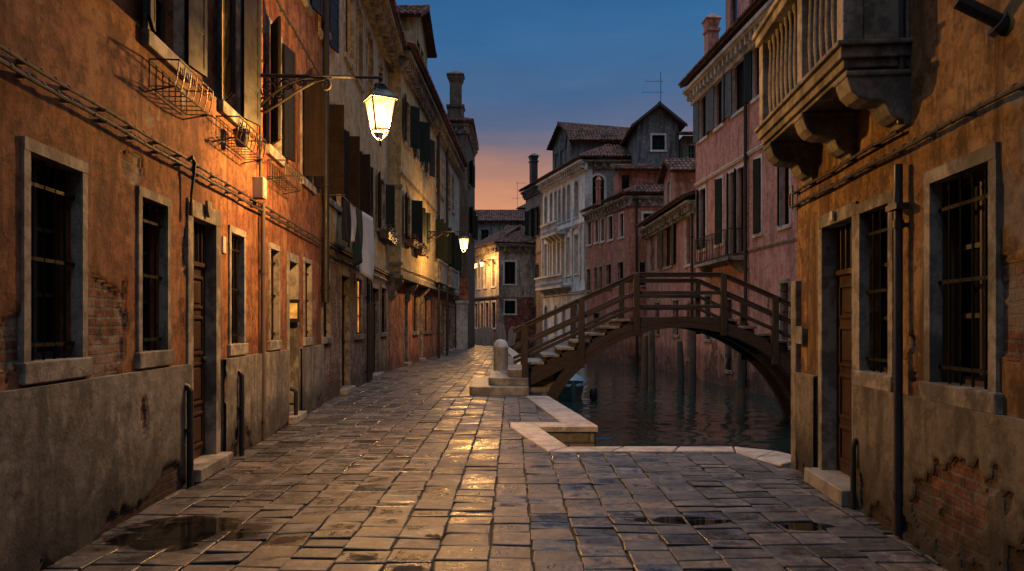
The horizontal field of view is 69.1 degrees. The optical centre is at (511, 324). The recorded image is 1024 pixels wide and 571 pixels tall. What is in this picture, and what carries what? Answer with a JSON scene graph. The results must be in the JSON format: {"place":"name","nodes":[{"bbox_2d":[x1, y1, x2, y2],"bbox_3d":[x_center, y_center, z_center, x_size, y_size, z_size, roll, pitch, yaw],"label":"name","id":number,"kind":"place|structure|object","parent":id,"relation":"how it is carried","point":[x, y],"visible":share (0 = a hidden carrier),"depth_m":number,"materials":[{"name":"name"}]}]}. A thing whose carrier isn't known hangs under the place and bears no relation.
{"place":"outdoors","nodes":[
{"label":"outdoors","id":0,"kind":"place"},
{"bbox_2d":[40,344,948,570],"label":"pavement","id":1,"kind":"structure","parent":0,"point":[232,503],"depth_m":6.13,"materials":[{"name":"stone"}]},
{"bbox_2d":[496,323,505,340],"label":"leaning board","id":2,"kind":"object","parent":1,"relation":"on","point":[500,331],"visible":0.72,"depth_m":52.17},
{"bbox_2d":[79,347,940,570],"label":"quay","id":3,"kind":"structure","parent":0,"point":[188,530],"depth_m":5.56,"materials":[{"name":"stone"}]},
{"bbox_2d":[0,0,338,570],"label":"townhouse","id":4,"kind":"structure","parent":3,"relation":"on","point":[160,249],"depth_m":6.12,"materials":[{"name":"orange paint"}]},
{"bbox_2d":[14,136,92,385],"bbox_3d":[-3.001,-0.376,4.760,0.235,1.472,0.813,0,0,-4],"label":"window","id":5,"kind":"structure","parent":4,"relation":"in","point":[38,321],"depth_m":4.86,"materials":[{"name":"black"}]},
{"bbox_2d":[135,185,173,368],"bbox_3d":[-3.106,-0.376,6.285,0.235,1.472,0.726,0,0,-4],"label":"window","id":6,"kind":"structure","parent":4,"relation":"in","point":[145,357],"depth_m":6.47,"materials":[{"name":"black"}]},
{"bbox_2d":[141,0,206,82],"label":"window","id":7,"kind":"structure","parent":4,"relation":"in","point":[189,16],"depth_m":6.89,"materials":[{"name":"beige"}]},
{"bbox_2d":[184,197,232,482],"bbox_3d":[-3.121,0.130,7.515,0.300,2.740,0.998,0,0,-4],"label":"door","id":8,"kind":"structure","parent":4,"relation":"in","point":[213,461],"depth_m":7.75,"materials":[{"name":"brown wood"}]},
{"bbox_2d":[227,225,247,356],"bbox_3d":[-3.235,-0.376,8.625,0.165,1.471,0.695,0,0,-4],"label":"window","id":9,"kind":"structure","parent":4,"relation":"in","point":[240,348],"depth_m":8.74,"materials":[{"name":"beige"}]},
{"bbox_2d":[218,0,259,128],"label":"window","id":10,"kind":"structure","parent":4,"relation":"in","point":[238,20],"depth_m":8.67,"materials":[{"name":"beige"}]},
{"bbox_2d":[233,128,250,147],"bbox_3d":[-3.002,-2.065,8.267,0.190,0.180,0.185,0,0,0],"label":"flower pot","id":11,"kind":"object","parent":4,"relation":"in","point":[242,135],"visible":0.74,"depth_m":8.21,"materials":[{"name":"ceramic"}]},
{"bbox_2d":[268,242,281,350],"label":"window","id":12,"kind":"structure","parent":4,"relation":"in","point":[276,344],"depth_m":10.53,"materials":[{"name":"beige"}]},
{"bbox_2d":[266,15,295,167],"bbox_3d":[-3.293,-3.197,10.354,0.361,1.853,1.364,0,0,-8],"label":"window","id":13,"kind":"structure","parent":4,"relation":"in","point":[280,59],"depth_m":10.07,"materials":[{"name":"black"}]},
{"bbox_2d":[290,299,299,321],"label":"window","id":14,"kind":"structure","parent":4,"relation":"attached to","point":[294,310],"depth_m":11.68,"materials":[{"name":"glass"}]},
{"bbox_2d":[287,252,306,424],"bbox_3d":[-3.424,0.207,11.501,0.350,2.586,0.799,0,0,-4],"label":"door","id":15,"kind":"structure","parent":4,"relation":"in","point":[292,259],"depth_m":11.76,"materials":[{"name":"stone"}]},
{"bbox_2d":[303,257,313,345],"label":"window","id":16,"kind":"structure","parent":4,"relation":"in","point":[308,340],"depth_m":12.88,"materials":[{"name":"beige"}]},
{"bbox_2d":[301,0,322,15],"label":"window","id":17,"kind":"structure","parent":4,"relation":"in","point":[310,5],"depth_m":12.74,"materials":[{"name":"black"}]},
{"bbox_2d":[300,69,324,194],"bbox_3d":[-3.384,-3.197,12.668,0.572,1.854,1.294,0,0,-4],"label":"window","id":18,"kind":"structure","parent":4,"relation":"in","point":[312,102],"depth_m":12.13,"materials":[{"name":"black"}]},
{"bbox_2d":[318,0,338,53],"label":"window","id":19,"kind":"structure","parent":4,"relation":"in","point":[333,4],"depth_m":14.57,"materials":[{"name":"black"}]},
{"bbox_2d":[260,72,398,146],"bbox_3d":[-2.334,-2.700,9.308,1.838,0.940,0.476,0,0,-4],"label":"street lamp","id":20,"kind":"object","parent":4,"relation":"attached to","point":[381,96],"visible":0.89,"depth_m":9.28,"materials":[{"name":"metal"}]},
{"bbox_2d":[320,0,407,402],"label":"townhouse","id":21,"kind":"structure","parent":3,"relation":"on","point":[355,309],"depth_m":17.90,"materials":[{"name":"paint"}]},
{"bbox_2d":[321,260,333,343],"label":"window","id":22,"kind":"structure","parent":21,"relation":"in","point":[324,340],"depth_m":14.47,"materials":[{"name":"beige stone"}]},
{"bbox_2d":[329,104,349,214],"bbox_3d":[-3.474,-3.289,14.985,0.532,1.919,2.155,0,0,-2],"label":"window","id":23,"kind":"structure","parent":21,"relation":"in","point":[339,138],"depth_m":14.03,"materials":[{"name":"black"}]},
{"bbox_2d":[320,194,371,215],"bbox_3d":[-3.402,-2.487,15.778,0.460,0.242,4.001,0,0,-2],"label":"washing line","id":24,"kind":"object","parent":21,"relation":"attached to","point":[343,195],"visible":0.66,"depth_m":13.79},
{"bbox_2d":[341,199,350,246],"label":"hanging trousers","id":25,"kind":"object","parent":24,"relation":"hanging from","point":[346,224],"visible":1,"depth_m":14.29,"materials":[{"name":"black fabric"}]},
{"bbox_2d":[350,204,356,241],"bbox_3d":[-3.196,-2.028,15.016,0.114,0.789,0.671,0,0,2],"label":"hanging towel","id":26,"kind":"object","parent":24,"relation":"hanging from","point":[353,222],"visible":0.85,"depth_m":15.06,"materials":[{"name":"grey fabric"}]},
{"bbox_2d":[352,208,362,266],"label":"hanging trousers","id":27,"kind":"object","parent":24,"relation":"hanging from","point":[357,244],"visible":0.88,"depth_m":15.64,"materials":[{"name":"green fabric"}]},
{"bbox_2d":[359,211,373,283],"bbox_3d":[-3.288,-1.746,17.034,0.185,1.608,1.616,0,0,-2],"label":"hanging sheet","id":28,"kind":"object","parent":24,"relation":"hanging from","point":[366,267],"visible":0.87,"depth_m":16.84,"materials":[{"name":"white fabric"}]},
{"bbox_2d":[340,269,355,394],"bbox_3d":[-3.657,0.162,16.276,0.290,2.676,1.142,0,0,-2],"label":"door","id":29,"kind":"structure","parent":21,"relation":"in","point":[345,387],"depth_m":16.71,"materials":[{"name":"beige stone"}]},
{"bbox_2d":[344,0,355,75],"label":"window","id":30,"kind":"structure","parent":21,"relation":"in","point":[350,61],"depth_m":17.24,"materials":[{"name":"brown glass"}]},
{"bbox_2d":[350,136,362,210],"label":"window","id":31,"kind":"structure","parent":21,"relation":"in","point":[356,156],"depth_m":16.39,"materials":[{"name":"black"}]},
{"bbox_2d":[354,273,363,339],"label":"window","id":32,"kind":"structure","parent":21,"relation":"in","point":[357,336],"depth_m":18.20,"materials":[{"name":"beige"}]},
{"bbox_2d":[355,0,364,92],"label":"window","id":33,"kind":"structure","parent":21,"relation":"in","point":[357,5],"depth_m":18.49,"materials":[{"name":"brown glass"}]},
{"bbox_2d":[360,150,372,217],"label":"window","id":34,"kind":"structure","parent":21,"relation":"in","point":[367,169],"depth_m":18.12,"materials":[{"name":"black"}]},
{"bbox_2d":[366,23,372,112],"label":"window","id":35,"kind":"structure","parent":21,"relation":"in","point":[368,33],"depth_m":19.93,"materials":[{"name":"brown glass"}]},
{"bbox_2d":[373,283,383,379],"bbox_3d":[-3.841,0.187,20.890,0.290,2.626,1.495,0,0,-2],"label":"door","id":36,"kind":"structure","parent":21,"relation":"in","point":[376,374],"depth_m":21.50,"materials":[{"name":"brown wood"}]},
{"bbox_2d":[378,54,383,131],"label":"window","id":37,"kind":"structure","parent":21,"relation":"in","point":[380,65],"depth_m":21.98,"materials":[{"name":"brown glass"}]},
{"bbox_2d":[380,284,387,336],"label":"window","id":38,"kind":"structure","parent":21,"relation":"in","point":[384,332],"depth_m":22.92,"materials":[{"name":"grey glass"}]},
{"bbox_2d":[376,169,394,234],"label":"window","id":39,"kind":"structure","parent":21,"relation":"in","point":[380,188],"depth_m":22.81,"materials":[{"name":"green"}]},
{"bbox_2d":[380,224,400,248],"bbox_3d":[-3.674,-2.657,22.440,0.463,0.587,2.058,0,0,-2],"label":"flower box","id":40,"kind":"object","parent":21,"relation":"attached to","point":[388,237],"visible":1,"depth_m":21.85,"materials":[{"name":"green plant"}]},
{"bbox_2d":[389,4,447,370],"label":"townhouse","id":41,"kind":"structure","parent":3,"relation":"on","point":[420,115],"depth_m":26.64,"materials":[{"name":"yellow paint"}]},
{"bbox_2d":[404,293,411,365],"bbox_3d":[-3.840,0.192,26.951,0.280,2.615,0.851,0,0,2],"label":"door","id":42,"kind":"structure","parent":41,"relation":"in","point":[406,363],"depth_m":27.25,"materials":[{"name":"brown wood"}]},
{"bbox_2d":[404,93,419,151],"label":"window","id":43,"kind":"structure","parent":41,"relation":"in","point":[411,113],"depth_m":25.50,"materials":[{"name":"green"}]},
{"bbox_2d":[406,234,420,250],"bbox_3d":[-3.315,-2.776,25.125,0.450,0.591,1.039,0,0,2],"label":"flower box","id":44,"kind":"object","parent":41,"relation":"attached to","point":[412,242],"visible":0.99,"depth_m":24.83,"materials":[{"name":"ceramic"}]},
{"bbox_2d":[404,191,422,243],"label":"window","id":45,"kind":"structure","parent":41,"relation":"in","point":[413,209],"depth_m":25.73,"materials":[{"name":"green"}]},
{"bbox_2d":[412,293,418,334],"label":"window","id":46,"kind":"structure","parent":41,"relation":"in","point":[414,294],"depth_m":29.40,"materials":[{"name":"black"}]},
{"bbox_2d":[414,121,429,164],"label":"window","id":47,"kind":"structure","parent":41,"relation":"in","point":[424,126],"depth_m":27.55,"materials":[{"name":"black"}]},
{"bbox_2d":[419,297,425,361],"bbox_3d":[-3.722,0.192,30.396,0.280,2.615,1.017,0,0,2],"label":"door","id":48,"kind":"structure","parent":41,"relation":"in","point":[421,358],"depth_m":30.78,"materials":[{"name":"grey stone"}]},
{"bbox_2d":[424,296,429,333],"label":"window","id":49,"kind":"structure","parent":41,"relation":"in","point":[426,297],"depth_m":32.29,"materials":[{"name":"black"}]},
{"bbox_2d":[425,212,430,251],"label":"window","id":50,"kind":"structure","parent":41,"relation":"in","point":[428,215],"depth_m":28.69,"materials":[{"name":"black"}]},
{"bbox_2d":[426,139,434,178],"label":"window","id":51,"kind":"structure","parent":41,"relation":"in","point":[432,143],"depth_m":30.22,"materials":[{"name":"black"}]},
{"bbox_2d":[427,231,469,252],"bbox_3d":[-2.524,-3.160,28.608,1.838,0.940,0.476,0,0,2],"label":"street lamp","id":52,"kind":"object","parent":41,"relation":"attached to","point":[463,237],"visible":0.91,"depth_m":28.59,"materials":[{"name":"metal"}]},
{"bbox_2d":[427,118,468,358],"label":"townhouse","id":53,"kind":"structure","parent":3,"relation":"on","point":[448,259],"depth_m":35.64,"materials":[{"name":"paint"}]},
{"bbox_2d":[435,217,447,260],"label":"window","id":54,"kind":"structure","parent":53,"relation":"in","point":[441,241],"depth_m":31.89,"materials":[{"name":"green"}]},
{"bbox_2d":[441,156,444,201],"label":"window","id":55,"kind":"structure","parent":53,"relation":"in","point":[442,160],"depth_m":34.75,"materials":[{"name":"brown glass"}]},
{"bbox_2d":[443,302,445,353],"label":"door","id":56,"kind":"structure","parent":53,"relation":"in","point":[444,304],"depth_m":38.51,"materials":[{"name":"brown wood"}]},
{"bbox_2d":[444,228,451,263],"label":"window","id":57,"kind":"structure","parent":53,"relation":"in","point":[449,261],"depth_m":34.62,"materials":[{"name":"green"}]},
{"bbox_2d":[448,303,452,351],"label":"door","id":58,"kind":"structure","parent":53,"relation":"in","point":[449,305],"depth_m":40.82,"materials":[{"name":"brown wood"}]},
{"bbox_2d":[448,232,457,268],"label":"window","id":59,"kind":"structure","parent":53,"relation":"in","point":[454,264],"depth_m":36.29,"materials":[{"name":"green"}]},
{"bbox_2d":[452,304,456,350],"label":"door","id":60,"kind":"structure","parent":53,"relation":"in","point":[453,306],"depth_m":42.65,"materials":[{"name":"brown wood"}]},
{"bbox_2d":[446,71,478,349],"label":"tower house","id":61,"kind":"structure","parent":3,"relation":"on","point":[464,128],"depth_m":44.04,"materials":[{"name":"paint"}]},
{"bbox_2d":[469,206,474,237],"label":"window","id":62,"kind":"structure","parent":61,"relation":"in","point":[471,212],"depth_m":45.15,"materials":[{"name":"black"}]},
{"bbox_2d":[469,160,474,188],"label":"window","id":63,"kind":"structure","parent":61,"relation":"in","point":[471,167],"depth_m":45.15,"materials":[{"name":"black"}]},
{"bbox_2d":[475,209,525,249],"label":"townhouse","id":64,"kind":"structure","parent":3,"relation":"on","point":[491,222],"depth_m":70.00,"materials":[{"name":"paint"}]},
{"bbox_2d":[475,224,535,352],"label":"townhouse","id":65,"kind":"structure","parent":3,"relation":"on","point":[504,298],"depth_m":60.45,"materials":[{"name":"paint"}]},
{"bbox_2d":[502,260,517,285],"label":"window","id":66,"kind":"structure","parent":65,"relation":"in","point":[509,266],"depth_m":60.30,"materials":[{"name":"black"}]},
{"bbox_2d":[503,299,517,314],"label":"window","id":67,"kind":"structure","parent":65,"relation":"in","point":[510,305],"depth_m":60.30,"materials":[{"name":"black"}]},
{"bbox_2d":[469,364,557,401],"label":"stone steps","id":68,"kind":"structure","parent":3,"relation":"on","point":[510,381],"depth_m":16.15,"materials":[{"name":"stone"}]},
{"bbox_2d":[493,339,508,370],"bbox_3d":[-0.290,0.943,19.250,0.430,1.115,0.430,0,0,0],"label":"bollard","id":69,"kind":"object","parent":68,"relation":"on","point":[500,347],"visible":0.66,"depth_m":19.09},
{"bbox_2d":[508,347,790,466],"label":"kerb","id":70,"kind":"structure","parent":3,"relation":"on","point":[569,420],"depth_m":9.36,"materials":[{"name":"stone"}]},
{"bbox_2d":[507,326,516,346],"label":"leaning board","id":71,"kind":"object","parent":70,"relation":"on","point":[511,338],"visible":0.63,"depth_m":51.09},
{"bbox_2d":[512,272,790,416],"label":"wooden bridge","id":72,"kind":"structure","parent":3,"relation":"on","point":[767,356],"depth_m":16.33,"materials":[{"name":"wood"}]},
{"bbox_2d":[752,0,1023,570],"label":"townhouse","id":73,"kind":"structure","parent":3,"relation":"on","point":[890,134],"depth_m":5.14,"materials":[{"name":"orange paint"}]},
{"bbox_2d":[804,201,858,506],"bbox_3d":[2.901,0.242,6.585,0.320,2.515,1.000,0,0,5],"label":"door","id":74,"kind":"structure","parent":73,"relation":"in","point":[825,478],"depth_m":6.88,"materials":[{"name":"brown wood"}]},
{"bbox_2d":[852,189,893,391],"bbox_3d":[2.893,-0.241,5.764,0.240,1.482,0.766,0,0,5],"label":"window","id":75,"kind":"structure","parent":73,"relation":"in","point":[883,379],"depth_m":5.95,"materials":[{"name":"black"}]},
{"bbox_2d":[919,142,1003,414],"bbox_3d":[2.790,-0.251,4.504,0.240,1.502,0.904,0,0,5],"label":"window","id":76,"kind":"structure","parent":73,"relation":"in","point":[978,285],"depth_m":4.59,"materials":[{"name":"black"}]},
{"bbox_2d":[395,0,725,209],"label":"sky","id":77,"kind":"structure","parent":0,"point":[527,66],"materials":[{"name":"blue"}]},
{"bbox_2d":[541,393,734,448],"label":"quay wall","id":78,"kind":"structure","parent":0,"point":[569,439],"depth_m":10.87,"materials":[{"name":"stone"}]},
{"bbox_2d":[518,352,790,453],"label":"canal water","id":79,"kind":"structure","parent":0,"point":[624,409],"depth_m":19.14,"materials":[{"name":"grey liquid"}]},
{"bbox_2d":[518,153,542,350],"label":"townhouse","id":80,"kind":"structure","parent":79,"relation":"on","point":[531,194],"depth_m":60.26,"materials":[{"name":"paint"}]},
{"bbox_2d":[525,207,533,238],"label":"window","id":81,"kind":"structure","parent":80,"relation":"in","point":[527,213],"depth_m":61.73,"materials":[{"name":"black"}]},
{"bbox_2d":[531,205,538,237],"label":"window","id":82,"kind":"structure","parent":80,"relation":"in","point":[533,209],"depth_m":60.26,"materials":[{"name":"black"}]},
{"bbox_2d":[558,374,597,401],"bbox_3d":[1.514,2.023,24.179,1.680,1.257,4.400,0,0,-8],"label":"covered boat","id":83,"kind":"object","parent":79,"relation":"on","point":[572,391],"visible":0.34,"depth_m":22.30,"materials":[{"name":"fabric"}]},
{"bbox_2d":[534,121,631,351],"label":"palazzo","id":84,"kind":"structure","parent":79,"relation":"in","point":[585,156],"depth_m":53.32,"materials":[{"name":"paint"}]},
{"bbox_2d":[561,186,565,223],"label":"window","id":85,"kind":"structure","parent":84,"relation":"in","point":[563,188],"depth_m":54.21,"materials":[{"name":"black"}]},
{"bbox_2d":[566,183,570,221],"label":"window","id":86,"kind":"structure","parent":84,"relation":"in","point":[568,190],"depth_m":53.34,"materials":[{"name":"black"}]},
{"bbox_2d":[573,179,578,218],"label":"window","id":87,"kind":"structure","parent":84,"relation":"in","point":[576,184],"depth_m":51.96,"materials":[{"name":"black"}]},
{"bbox_2d":[593,173,606,208],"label":"window","id":88,"kind":"structure","parent":84,"relation":"in","point":[604,182],"depth_m":50.20,"materials":[{"name":"black"}]},
{"bbox_2d":[579,164,663,364],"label":"townhouse","id":89,"kind":"structure","parent":79,"relation":"on","point":[616,245],"depth_m":43.40,"materials":[{"name":"paint"}]},
{"bbox_2d":[638,260,646,286],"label":"window","id":90,"kind":"structure","parent":89,"relation":"in","point":[642,264],"depth_m":41.98,"materials":[{"name":"black"}]},
{"bbox_2d":[641,334,647,387],"bbox_3d":[4.814,2.004,27.000,0.252,3.276,0.260,1,0,0],"label":"mooring pole","id":91,"kind":"object","parent":79,"relation":"in","point":[644,377],"visible":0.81,"depth_m":26.91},
{"bbox_2d":[648,330,655,390],"bbox_3d":[4.887,1.973,25.996,0.260,3.620,0.252,0,1,16],"label":"mooring pole","id":92,"kind":"object","parent":79,"relation":"in","point":[651,369],"visible":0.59,"depth_m":25.89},
{"bbox_2d":[619,101,687,163],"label":"townhouse","id":93,"kind":"structure","parent":79,"relation":"on","point":[651,136],"depth_m":47.00,"materials":[{"name":"paint"}]},
{"bbox_2d":[650,133,666,151],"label":"window","id":94,"kind":"structure","parent":93,"relation":"in","point":[656,142],"depth_m":47.17,"materials":[{"name":"black"}]},
{"bbox_2d":[636,158,695,376],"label":"townhouse","id":95,"kind":"structure","parent":79,"relation":"on","point":[668,232],"depth_m":35.66,"materials":[{"name":"paint"}]},
{"bbox_2d":[657,223,673,269],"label":"window","id":96,"kind":"structure","parent":95,"relation":"in","point":[670,232],"depth_m":36.97,"materials":[{"name":"green"}]},
{"bbox_2d":[684,216,689,267],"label":"window","id":97,"kind":"structure","parent":95,"relation":"in","point":[686,265],"depth_m":32.79,"materials":[{"name":"black"}]},
{"bbox_2d":[676,340,684,394],"bbox_3d":[5.553,2.028,24.505,0.252,3.017,0.260,-2,-1,31],"label":"mooring pole","id":98,"kind":"object","parent":79,"relation":"in","point":[680,369],"visible":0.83,"depth_m":24.42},
{"bbox_2d":[688,330,695,395],"bbox_3d":[5.810,1.942,24.002,0.253,3.965,0.260,1,-1,-43],"label":"mooring pole","id":99,"kind":"object","parent":79,"relation":"in","point":[692,368],"visible":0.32,"depth_m":23.91,"materials":[{"name":"wood"}]},
{"bbox_2d":[678,0,796,397],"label":"townhouse","id":100,"kind":"structure","parent":79,"relation":"on","point":[746,223],"depth_m":26.47,"materials":[{"name":"pink paint"}]},
{"bbox_2d":[693,90,707,143],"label":"window","id":101,"kind":"structure","parent":100,"relation":"in","point":[697,105],"depth_m":30.64,"materials":[{"name":"green"}]},
{"bbox_2d":[696,184,706,252],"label":"window","id":102,"kind":"structure","parent":100,"relation":"in","point":[698,193],"depth_m":30.54,"materials":[{"name":"green"}]},
{"bbox_2d":[703,295,711,342],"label":"window","id":103,"kind":"structure","parent":100,"relation":"in","point":[706,338],"depth_m":29.69,"materials":[{"name":"black"}]},
{"bbox_2d":[708,71,723,132],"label":"window","id":104,"kind":"structure","parent":100,"relation":"in","point":[712,92],"depth_m":28.81,"materials":[{"name":"black"}]},
{"bbox_2d":[714,174,723,247],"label":"window","id":105,"kind":"structure","parent":100,"relation":"in","point":[719,181],"depth_m":28.04,"materials":[{"name":"green"}]},
{"bbox_2d":[723,297,733,374],"bbox_3d":[8.062,0.400,27.331,0.320,2.841,0.966,0,0,-4],"label":"door","id":106,"kind":"structure","parent":100,"relation":"in","point":[725,370],"depth_m":27.51,"materials":[{"name":"black"}]},
{"bbox_2d":[726,167,735,255],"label":"window","id":107,"kind":"structure","parent":100,"relation":"in","point":[728,175],"depth_m":27.21,"materials":[{"name":"green"}]},
{"bbox_2d":[725,60,743,119],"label":"window","id":108,"kind":"structure","parent":100,"relation":"in","point":[730,112],"depth_m":26.90,"materials":[{"name":"green"}]},
{"bbox_2d":[734,162,743,253],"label":"window","id":109,"kind":"structure","parent":100,"relation":"in","point":[736,171],"depth_m":26.43,"materials":[{"name":"green"}]},
{"bbox_2d":[745,48,758,103],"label":"window","id":110,"kind":"structure","parent":100,"relation":"in","point":[750,56],"depth_m":25.06,"materials":[{"name":"green"}]},
{"bbox_2d":[752,153,762,238],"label":"window","id":111,"kind":"structure","parent":100,"relation":"in","point":[757,164],"depth_m":24.46,"materials":[{"name":"green"}]},
{"bbox_2d":[777,167,791,230],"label":"window","id":112,"kind":"structure","parent":100,"relation":"in","point":[788,224],"depth_m":22.84,"materials":[{"name":"green"}]},
{"bbox_2d":[778,278,790,344],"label":"window","id":113,"kind":"structure","parent":100,"relation":"in","point":[782,281],"depth_m":22.87,"materials":[{"name":"black"}]},
{"bbox_2d":[736,353,744,406],"bbox_3d":[6.389,2.067,20.794,0.260,2.586,0.252,0,1,-28],"label":"mooring pole","id":114,"kind":"object","parent":79,"relation":"in","point":[740,394],"visible":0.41,"depth_m":20.69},
{"bbox_2d":[677,131,695,157],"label":"townhouse","id":115,"kind":"structure","parent":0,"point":[687,147],"depth_m":46.20,"materials":[{"name":"paint"}]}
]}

